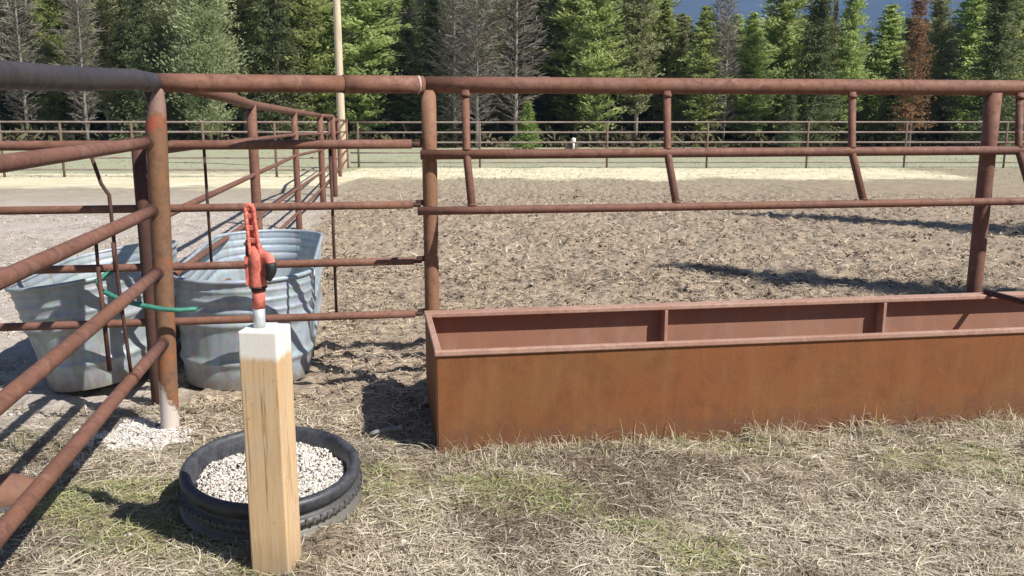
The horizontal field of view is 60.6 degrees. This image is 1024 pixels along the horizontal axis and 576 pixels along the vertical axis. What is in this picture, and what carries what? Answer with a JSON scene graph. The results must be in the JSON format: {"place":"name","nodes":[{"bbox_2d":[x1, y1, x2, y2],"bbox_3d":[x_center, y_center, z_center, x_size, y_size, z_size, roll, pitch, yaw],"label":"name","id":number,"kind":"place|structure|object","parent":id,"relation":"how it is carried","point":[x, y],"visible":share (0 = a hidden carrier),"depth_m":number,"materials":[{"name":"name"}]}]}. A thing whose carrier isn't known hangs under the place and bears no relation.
{"place":"outdoors","nodes":[
{"label":"outdoors","id":0,"kind":"place"},
{"bbox_2d":[0,139,1023,575],"bbox_3d":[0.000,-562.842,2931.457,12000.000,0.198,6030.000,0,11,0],"label":"ground","id":1,"kind":"structure","parent":0,"point":[374,181],"depth_m":10.18,"materials":[{"name":"soil"}]},
{"bbox_2d":[0,0,36,130],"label":"pine tree","id":2,"kind":"object","parent":1,"relation":"on","point":[3,98],"visible":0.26,"depth_m":55.89,"materials":[{"name":"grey plant"}]},
{"bbox_2d":[0,473,42,515],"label":"stone","id":3,"kind":"object","parent":1,"relation":"on","point":[13,486],"visible":0.47,"depth_m":3.63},
{"bbox_2d":[2,0,41,127],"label":"pine tree","id":4,"kind":"object","parent":1,"relation":"on","point":[14,57],"visible":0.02,"depth_m":59.55,"materials":[{"name":"green plant"}]},
{"bbox_2d":[0,0,47,139],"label":"spruce tree","id":5,"kind":"object","parent":1,"relation":"on","point":[9,117],"visible":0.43,"depth_m":55.93,"materials":[{"name":"green plant"}]},
{"bbox_2d":[0,0,54,135],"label":"bare tree","id":6,"kind":"object","parent":1,"relation":"on","point":[19,40],"visible":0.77,"depth_m":54.01,"materials":[{"name":"grey plant"}]},
{"bbox_2d":[3,0,69,126],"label":"pine tree","id":7,"kind":"object","parent":1,"relation":"on","point":[25,20],"visible":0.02,"depth_m":56.93,"materials":[{"name":"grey plant"}]},
{"bbox_2d":[10,0,77,138],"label":"pine tree","id":8,"kind":"object","parent":1,"relation":"on","point":[49,108],"visible":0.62,"depth_m":55.37,"materials":[{"name":"green plant"}]},
{"bbox_2d":[23,0,98,129],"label":"pine tree","id":9,"kind":"object","parent":1,"relation":"on","point":[65,107],"visible":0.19,"depth_m":56.12,"materials":[{"name":"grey plant"}]},
{"bbox_2d":[48,0,96,139],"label":"pine tree","id":10,"kind":"object","parent":1,"relation":"on","point":[81,100],"visible":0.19,"depth_m":56.00,"materials":[{"name":"grey plant"}]},
{"bbox_2d":[46,0,107,140],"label":"bare tree","id":11,"kind":"object","parent":1,"relation":"on","point":[78,14],"visible":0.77,"depth_m":49.26,"materials":[{"name":"grey plant"}]},
{"bbox_2d":[4,240,179,391],"bbox_3d":[-2.625,0.143,5.744,0.776,0.653,1.656,-9,12,-6],"label":"stock tank","id":12,"kind":"object","parent":1,"relation":"on","point":[54,298],"visible":0.56,"depth_m":5.08,"materials":[{"name":"metal"}]},
{"bbox_2d":[67,0,130,139],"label":"pine tree","id":13,"kind":"object","parent":1,"relation":"on","point":[107,53],"visible":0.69,"depth_m":51.55,"materials":[{"name":"green plant"}]},
{"bbox_2d":[85,4,114,128],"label":"pine tree","id":14,"kind":"object","parent":1,"relation":"on","point":[98,115],"visible":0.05,"depth_m":63.53,"materials":[{"name":"green plant"}]},
{"bbox_2d":[92,0,143,134],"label":"pine tree","id":15,"kind":"object","parent":1,"relation":"on","point":[124,118],"visible":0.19,"depth_m":53.52,"materials":[{"name":"green plant"}]},
{"bbox_2d":[108,0,181,139],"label":"spruce tree","id":16,"kind":"object","parent":1,"relation":"on","point":[138,20],"visible":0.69,"depth_m":49.21,"materials":[{"name":"green plant"}]},
{"bbox_2d":[71,418,237,451],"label":"gravel","id":17,"kind":"structure","parent":1,"relation":"on","point":[141,439],"depth_m":4.48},
{"bbox_2d":[110,0,199,139],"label":"pine tree","id":18,"kind":"object","parent":1,"relation":"on","point":[160,21],"visible":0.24,"depth_m":50.62,"materials":[{"name":"green plant"}]},
{"bbox_2d":[0,211,314,415],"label":"yard grit","id":19,"kind":"object","parent":1,"relation":"on","point":[19,413],"visible":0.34,"depth_m":11.51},
{"bbox_2d":[0,210,315,417],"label":"yard straw","id":20,"kind":"object","parent":1,"relation":"on","point":[17,233],"visible":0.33,"depth_m":11.32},
{"bbox_2d":[145,89,179,430],"bbox_3d":[-1.767,0.000,4.452,0.148,2.019,0.100,0,11,0],"label":"gate post","id":21,"kind":"object","parent":1,"relation":"on","point":[158,188],"visible":0.75,"depth_m":4.38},
{"bbox_2d":[0,136,168,548],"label":"pipe gate","id":22,"kind":"structure","parent":21,"relation":"attached to","point":[26,502],"depth_m":3.19,"materials":[{"name":"metal"}]},
{"bbox_2d":[94,270,197,312],"bbox_3d":[-1.854,0.027,4.370,0.537,0.189,0.193,3,11,15],"label":"hose","id":23,"kind":"object","parent":21,"relation":"hanging from","point":[150,306],"visible":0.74,"depth_m":4.33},
{"bbox_2d":[0,121,328,176],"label":"pipe fence","id":24,"kind":"object","parent":1,"relation":"on","point":[202,131],"visible":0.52,"depth_m":24.30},
{"bbox_2d":[144,0,265,139],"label":"pine tree","id":25,"kind":"object","parent":1,"relation":"on","point":[209,44],"visible":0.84,"depth_m":47.98,"materials":[{"name":"green plant"}]},
{"bbox_2d":[212,0,245,133],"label":"pine tree","id":26,"kind":"object","parent":1,"relation":"on","point":[233,119],"visible":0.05,"depth_m":57.01,"materials":[{"name":"green plant"}]},
{"bbox_2d":[130,92,348,404],"bbox_3d":[-3.641,-2.416,16.732,0.410,2.016,25.201,-2,11,-8],"label":"pipe fence","id":27,"kind":"object","parent":1,"relation":"on","point":[139,164],"visible":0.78,"depth_m":8.75,"materials":[{"name":"metal"}]},
{"bbox_2d":[212,0,275,137],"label":"pine tree","id":28,"kind":"object","parent":1,"relation":"on","point":[242,14],"visible":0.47,"depth_m":50.49,"materials":[{"name":"green plant"}]},
{"bbox_2d":[173,229,322,389],"bbox_3d":[-1.830,0.060,6.354,0.876,0.678,2.490,-2,11,-10],"label":"stock tank","id":29,"kind":"object","parent":1,"relation":"on","point":[209,354],"visible":0.8,"depth_m":5.31,"materials":[{"name":"metal"}]},
{"bbox_2d":[240,0,283,133],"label":"pine tree","id":30,"kind":"object","parent":1,"relation":"on","point":[258,42],"visible":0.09,"depth_m":55.16,"materials":[{"name":"green plant"}]},
{"bbox_2d":[178,426,361,544],"bbox_3d":[-1.012,0.824,3.701,0.748,0.272,0.748,0,11,0],"label":"tyre","id":31,"kind":"object","parent":1,"relation":"on","point":[214,517],"visible":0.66,"depth_m":3.51,"materials":[{"name":"rubber"}]},
{"bbox_2d":[238,323,301,575],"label":"timber post","id":32,"kind":"object","parent":1,"relation":"on","point":[266,371],"visible":0.86,"depth_m":3.05,"materials":[{"name":"wood"}]},
{"bbox_2d":[243,202,276,328],"bbox_3d":[-0.850,-0.070,2.979,0.118,0.443,0.067,2,11,11],"label":"yard hydrant","id":33,"kind":"object","parent":32,"relation":"on","point":[260,267],"visible":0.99,"depth_m":2.96,"materials":[{"name":"metal"}]},
{"bbox_2d":[196,442,344,502],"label":"gravel","id":34,"kind":"structure","parent":1,"relation":"on","point":[308,457],"depth_m":3.69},
{"bbox_2d":[245,0,317,139],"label":"spruce tree","id":35,"kind":"object","parent":1,"relation":"on","point":[277,27],"visible":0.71,"depth_m":49.16,"materials":[{"name":"green plant"}]},
{"bbox_2d":[265,0,322,120],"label":"pine tree","id":36,"kind":"object","parent":1,"relation":"on","point":[306,51],"visible":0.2,"depth_m":50.84,"materials":[{"name":"green plant"}]},
{"bbox_2d":[252,0,359,138],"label":"pine tree","id":37,"kind":"object","parent":1,"relation":"on","point":[307,8],"visible":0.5,"depth_m":50.87,"materials":[{"name":"green plant"}]},
{"bbox_2d":[298,0,355,131],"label":"pine tree","id":38,"kind":"object","parent":1,"relation":"on","point":[326,107],"visible":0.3,"depth_m":51.91,"materials":[{"name":"green plant"}]},
{"bbox_2d":[333,0,346,168],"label":"utility pole","id":39,"kind":"object","parent":1,"relation":"on","point":[338,55],"visible":0.64,"depth_m":28.04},
{"bbox_2d":[324,0,416,139],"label":"pine tree","id":40,"kind":"object","parent":1,"relation":"on","point":[364,30],"visible":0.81,"depth_m":51.25,"materials":[{"name":"green plant"}]},
{"bbox_2d":[353,0,418,139],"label":"spruce tree","id":41,"kind":"object","parent":1,"relation":"on","point":[393,111],"visible":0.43,"depth_m":52.45,"materials":[{"name":"green plant"}]},
{"bbox_2d":[370,424,405,435],"bbox_3d":[-0.633,0.721,4.467,0.185,0.059,0.047,-1,11,-5],"label":"stick","id":42,"kind":"object","parent":1,"relation":"on","point":[390,428],"visible":1,"depth_m":4.46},
{"bbox_2d":[367,0,421,134],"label":"pine tree","id":43,"kind":"object","parent":1,"relation":"on","point":[396,5],"visible":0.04,"depth_m":55.48,"materials":[{"name":"green plant"}]},
{"bbox_2d":[390,0,423,136],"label":"pine tree","id":44,"kind":"object","parent":1,"relation":"on","point":[406,3],"visible":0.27,"depth_m":53.56,"materials":[{"name":"green plant"}]},
{"bbox_2d":[396,0,456,124],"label":"bare tree","id":45,"kind":"object","parent":1,"relation":"on","point":[414,28],"visible":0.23,"depth_m":52.74,"materials":[{"name":"grey plant"}]},
{"bbox_2d":[389,0,471,143],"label":"spruce tree","id":46,"kind":"object","parent":1,"relation":"on","point":[433,21],"visible":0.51,"depth_m":51.68,"materials":[{"name":"green plant"}]},
{"bbox_2d":[419,0,482,146],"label":"bare tree","id":47,"kind":"object","parent":1,"relation":"on","point":[453,6],"visible":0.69,"depth_m":50.34,"materials":[{"name":"grey plant"}]},
{"bbox_2d":[442,0,482,138],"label":"pine tree","id":48,"kind":"object","parent":1,"relation":"on","point":[461,50],"visible":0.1,"depth_m":57.15,"materials":[{"name":"green plant"}]},
{"bbox_2d":[438,0,507,147],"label":"bare tree","id":49,"kind":"object","parent":1,"relation":"on","point":[475,55],"visible":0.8,"depth_m":48.23,"materials":[{"name":"grey plant"}]},
{"bbox_2d":[464,0,488,136],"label":"pine tree","id":50,"kind":"object","parent":1,"relation":"on","point":[473,1],"visible":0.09,"depth_m":58.65,"materials":[{"name":"green plant"}]},
{"bbox_2d":[469,0,510,131],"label":"pine tree","id":51,"kind":"object","parent":1,"relation":"on","point":[489,117],"visible":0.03,"depth_m":59.42,"materials":[{"name":"green plant"}]},
{"bbox_2d":[467,0,523,138],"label":"pine tree","id":52,"kind":"object","parent":1,"relation":"on","point":[495,112],"visible":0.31,"depth_m":55.09,"materials":[{"name":"green plant"}]},
{"bbox_2d":[488,1,530,134],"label":"pine tree","id":53,"kind":"object","parent":1,"relation":"on","point":[513,45],"visible":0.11,"depth_m":55.47,"materials":[{"name":"green plant"}]},
{"bbox_2d":[0,147,1019,179],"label":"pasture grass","id":54,"kind":"structure","parent":1,"relation":"on","point":[514,163],"depth_m":30.18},
{"bbox_2d":[0,60,1023,387],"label":"pipe fence","id":55,"kind":"object","parent":1,"relation":"on","point":[70,78],"visible":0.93,"depth_m":5.04,"materials":[{"name":"metal"}]},
{"bbox_2d":[0,139,424,330],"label":"pipe gate","id":56,"kind":"structure","parent":55,"relation":"attached to","point":[208,208],"depth_m":4.89,"materials":[{"name":"metal"}]},
{"bbox_2d":[1,106,1023,147],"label":"undergrowth","id":57,"kind":"object","parent":1,"relation":"on","point":[548,137],"visible":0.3,"depth_m":51.41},
{"bbox_2d":[485,0,553,144],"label":"bare tree","id":58,"kind":"object","parent":1,"relation":"on","point":[516,49],"visible":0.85,"depth_m":50.22,"materials":[{"name":"grey plant"}]},
{"bbox_2d":[482,0,563,140],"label":"spruce tree","id":59,"kind":"object","parent":1,"relation":"on","point":[536,108],"visible":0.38,"depth_m":55.08,"materials":[{"name":"green plant"}]},
{"bbox_2d":[510,101,544,148],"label":"pine sapling","id":60,"kind":"object","parent":1,"relation":"on","point":[528,113],"visible":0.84,"depth_m":45.06,"materials":[{"name":"green plant"}]},
{"bbox_2d":[533,0,556,129],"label":"pine tree","id":61,"kind":"object","parent":1,"relation":"on","point":[546,33],"visible":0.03,"depth_m":59.26,"materials":[{"name":"green plant"}]},
{"bbox_2d":[523,0,569,124],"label":"bare tree","id":62,"kind":"object","parent":1,"relation":"on","point":[550,8],"visible":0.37,"depth_m":55.27,"materials":[{"name":"grey plant"}]},
{"bbox_2d":[533,0,582,136],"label":"spruce tree","id":63,"kind":"object","parent":1,"relation":"on","point":[552,3],"visible":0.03,"depth_m":59.58,"materials":[{"name":"green plant"}]},
{"bbox_2d":[565,138,576,148],"bbox_3d":[3.000,-7.263,44.326,0.620,0.700,0.600,0,11,0],"label":"marker box","id":64,"kind":"object","parent":1,"relation":"on","point":[570,145],"visible":0.73,"depth_m":44.24,"materials":[{"name":"white paint"}]},
{"bbox_2d":[523,0,622,137],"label":"pine tree","id":65,"kind":"object","parent":1,"relation":"on","point":[571,16],"visible":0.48,"depth_m":54.55,"materials":[{"name":"green plant"}]},
{"bbox_2d":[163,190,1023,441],"bbox_3d":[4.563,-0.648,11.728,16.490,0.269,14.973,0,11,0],"label":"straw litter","id":66,"kind":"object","parent":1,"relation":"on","point":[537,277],"visible":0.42,"depth_m":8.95,"materials":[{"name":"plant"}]},
{"bbox_2d":[554,0,639,146],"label":"pine tree","id":67,"kind":"object","parent":1,"relation":"on","point":[594,62],"visible":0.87,"depth_m":50.18,"materials":[{"name":"green plant"}]},
{"bbox_2d":[183,191,1023,437],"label":"dirt clods","id":68,"kind":"object","parent":1,"relation":"on","point":[210,396],"visible":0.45,"depth_m":9.43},
{"bbox_2d":[580,0,658,144],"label":"spruce tree","id":69,"kind":"object","parent":1,"relation":"on","point":[612,117],"visible":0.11,"depth_m":55.33,"materials":[{"name":"green plant"}]},
{"bbox_2d":[582,0,656,138],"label":"spruce tree","id":70,"kind":"object","parent":1,"relation":"on","point":[625,124],"visible":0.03,"depth_m":55.97,"materials":[{"name":"green plant"}]},
{"bbox_2d":[605,0,645,140],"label":"bare tree","id":71,"kind":"object","parent":1,"relation":"on","point":[627,36],"visible":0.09,"depth_m":55.42,"materials":[{"name":"plant"}]},
{"bbox_2d":[607,0,670,145],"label":"pine tree","id":72,"kind":"object","parent":1,"relation":"on","point":[639,13],"visible":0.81,"depth_m":50.79,"materials":[{"name":"green plant"}]},
{"bbox_2d":[641,0,671,133],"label":"pine tree","id":73,"kind":"object","parent":1,"relation":"on","point":[657,2],"visible":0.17,"depth_m":55.83,"materials":[{"name":"green plant"}]},
{"bbox_2d":[632,0,687,144],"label":"pine tree","id":74,"kind":"object","parent":1,"relation":"on","point":[664,26],"visible":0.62,"depth_m":54.08,"materials":[{"name":"green plant"}]},
{"bbox_2d":[650,24,692,136],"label":"pine tree","id":75,"kind":"object","parent":1,"relation":"on","point":[676,28],"visible":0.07,"depth_m":55.87,"materials":[{"name":"green plant"}]},
{"bbox_2d":[663,16,697,138],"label":"pine tree","id":76,"kind":"object","parent":1,"relation":"on","point":[684,32],"visible":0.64,"depth_m":53.32,"materials":[{"name":"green plant"}]},
{"bbox_2d":[349,121,1023,167],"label":"pipe fence","id":77,"kind":"object","parent":1,"relation":"on","point":[707,141],"visible":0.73,"depth_m":29.14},
{"bbox_2d":[674,6,733,143],"bbox_3d":[11.348,-12.374,51.859,4.015,8.400,3.763,-6,13,-29],"label":"pine tree","id":78,"kind":"object","parent":1,"relation":"on","point":[704,69],"visible":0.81,"depth_m":51.56,"materials":[{"name":"green plant"}]},
{"bbox_2d":[694,22,743,138],"bbox_3d":[13.499,-13.252,57.132,4.430,8.112,4.152,-9,14,-38],"label":"pine tree","id":79,"kind":"object","parent":1,"relation":"on","point":[729,115],"visible":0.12,"depth_m":56.50,"materials":[{"name":"green plant"}]},
{"bbox_2d":[706,0,735,138],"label":"bare tree","id":80,"kind":"object","parent":1,"relation":"on","point":[719,19],"visible":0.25,"depth_m":52.54,"materials":[{"name":"plant"}]},
{"bbox_2d":[424,289,1023,454],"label":"feed trough","id":81,"kind":"object","parent":1,"relation":"on","point":[699,368],"visible":0.97,"depth_m":4.52,"materials":[{"name":"metal"}]},
{"bbox_2d":[707,0,743,140],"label":"bare tree","id":82,"kind":"object","parent":1,"relation":"on","point":[732,46],"visible":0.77,"depth_m":51.24,"materials":[{"name":"grey plant"}]},
{"bbox_2d":[731,14,745,35],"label":"pine tree","id":83,"kind":"object","parent":1,"relation":"on","point":[741,21],"visible":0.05,"depth_m":87.74,"materials":[{"name":"green plant"}]},
{"bbox_2d":[719,28,759,140],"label":"pine tree","id":84,"kind":"object","parent":1,"relation":"on","point":[738,41],"visible":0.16,"depth_m":57.10,"materials":[{"name":"green plant"}]},
{"bbox_2d":[721,11,781,140],"bbox_3d":[14.144,-12.316,52.324,4.328,8.092,4.215,3,11,15],"label":"pine tree","id":85,"kind":"object","parent":1,"relation":"on","point":[754,34],"visible":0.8,"depth_m":51.96,"materials":[{"name":"green plant"}]},
{"bbox_2d":[742,25,802,137],"bbox_3d":[16.907,-13.282,56.636,4.910,8.374,4.782,-10,14,-41],"label":"pine tree","id":86,"kind":"object","parent":1,"relation":"on","point":[771,134],"visible":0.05,"depth_m":56.01,"materials":[{"name":"green plant"}]},
{"bbox_2d":[742,0,828,139],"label":"pine tree","id":87,"kind":"object","parent":1,"relation":"on","point":[786,34],"visible":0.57,"depth_m":53.44,"materials":[{"name":"green plant"}]},
{"bbox_2d":[771,95,803,146],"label":"spruce tree","id":88,"kind":"object","parent":1,"relation":"on","point":[787,111],"visible":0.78,"depth_m":47.98,"materials":[{"name":"green plant"}]},
{"bbox_2d":[777,0,847,146],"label":"spruce tree","id":89,"kind":"object","parent":1,"relation":"on","point":[820,24],"visible":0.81,"depth_m":49.18,"materials":[{"name":"green plant"}]},
{"bbox_2d":[817,1,840,145],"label":"pine tree","id":90,"kind":"object","parent":1,"relation":"on","point":[834,40],"visible":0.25,"depth_m":52.22,"materials":[{"name":"green plant"}]},
{"bbox_2d":[798,17,863,135],"bbox_3d":[19.735,-13.029,55.720,4.297,8.213,4.412,-4,11,-18],"label":"pine tree","id":91,"kind":"object","parent":1,"relation":"on","point":[825,73],"visible":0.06,"depth_m":55.01,"materials":[{"name":"green plant"}]},
{"bbox_2d":[825,0,875,145],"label":"pine tree","id":92,"kind":"object","parent":1,"relation":"on","point":[853,58],"visible":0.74,"depth_m":51.36,"materials":[{"name":"green plant"}]},
{"bbox_2d":[854,31,881,144],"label":"pine tree","id":93,"kind":"object","parent":1,"relation":"on","point":[869,36],"visible":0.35,"depth_m":54.51,"materials":[{"name":"green plant"}]},
{"bbox_2d":[856,4,919,135],"bbox_3d":[23.449,-13.046,54.321,5.066,8.808,5.203,2,11,8],"label":"pine tree","id":94,"kind":"object","parent":1,"relation":"on","point":[885,51],"visible":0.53,"depth_m":53.83,"materials":[{"name":"green plant"}]},
{"bbox_2d":[866,57,917,146],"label":"spruce tree","id":95,"kind":"object","parent":1,"relation":"on","point":[894,73],"visible":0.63,"depth_m":50.94,"materials":[{"name":"green plant"}]},
{"bbox_2d":[899,17,915,63],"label":"spruce tree","id":96,"kind":"object","parent":1,"relation":"on","point":[906,38],"visible":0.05,"depth_m":71.76,"materials":[{"name":"green plant"}]},
{"bbox_2d":[899,35,921,125],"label":"pine tree","id":97,"kind":"object","parent":1,"relation":"on","point":[916,75],"visible":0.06,"depth_m":59.99,"materials":[{"name":"green plant"}]},
{"bbox_2d":[888,0,937,146],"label":"pine tree","id":98,"kind":"object","parent":1,"relation":"on","point":[911,106],"visible":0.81,"depth_m":48.41,"materials":[{"name":"brown plant"}]},
{"bbox_2d":[903,22,944,137],"bbox_3d":[28.242,-13.837,59.448,5.066,8.392,4.768,-5,12,-26],"label":"bare tree","id":99,"kind":"object","parent":1,"relation":"on","point":[920,74],"visible":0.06,"depth_m":59.39,"materials":[{"name":"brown plant"}]},
{"bbox_2d":[913,0,960,134],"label":"pine tree","id":100,"kind":"object","parent":1,"relation":"on","point":[939,38],"visible":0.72,"depth_m":52.93,"materials":[{"name":"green plant"}]},
{"bbox_2d":[914,34,970,138],"bbox_3d":[27.880,-12.655,56.477,4.109,7.134,4.802,5,12,22],"label":"spruce tree","id":101,"kind":"object","parent":1,"relation":"on","point":[940,126],"visible":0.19,"depth_m":56.27,"materials":[{"name":"green plant"}]},
{"bbox_2d":[937,19,977,136],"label":"pine tree","id":102,"kind":"object","parent":1,"relation":"on","point":[958,64],"visible":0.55,"depth_m":52.24,"materials":[{"name":"plant"}]},
{"bbox_2d":[930,0,988,112],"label":"pine tree","id":103,"kind":"object","parent":1,"relation":"on","point":[962,4],"visible":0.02,"depth_m":58.95,"materials":[{"name":"green plant"}]},
{"bbox_2d":[938,0,1006,138],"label":"pine tree","id":104,"kind":"object","parent":1,"relation":"on","point":[977,7],"visible":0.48,"depth_m":51.37,"materials":[{"name":"green plant"}]},
{"bbox_2d":[947,0,1023,145],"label":"spruce tree","id":105,"kind":"object","parent":1,"relation":"on","point":[995,51],"visible":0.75,"depth_m":48.28,"materials":[{"name":"green plant"}]},
{"bbox_2d":[989,0,1023,140],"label":"pine tree","id":106,"kind":"object","parent":1,"relation":"on","point":[1018,35],"visible":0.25,"depth_m":51.08,"materials":[{"name":"green plant"}]},
{"bbox_2d":[0,400,1023,575],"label":"dry grass","id":107,"kind":"structure","parent":0,"point":[665,448],"depth_m":3.63,"materials":[{"name":"plant"}]},
{"bbox_2d":[671,0,981,70],"bbox_3d":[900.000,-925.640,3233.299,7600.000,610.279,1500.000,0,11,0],"label":"mountain","id":108,"kind":"structure","parent":0,"point":[873,10],"depth_m":3197.27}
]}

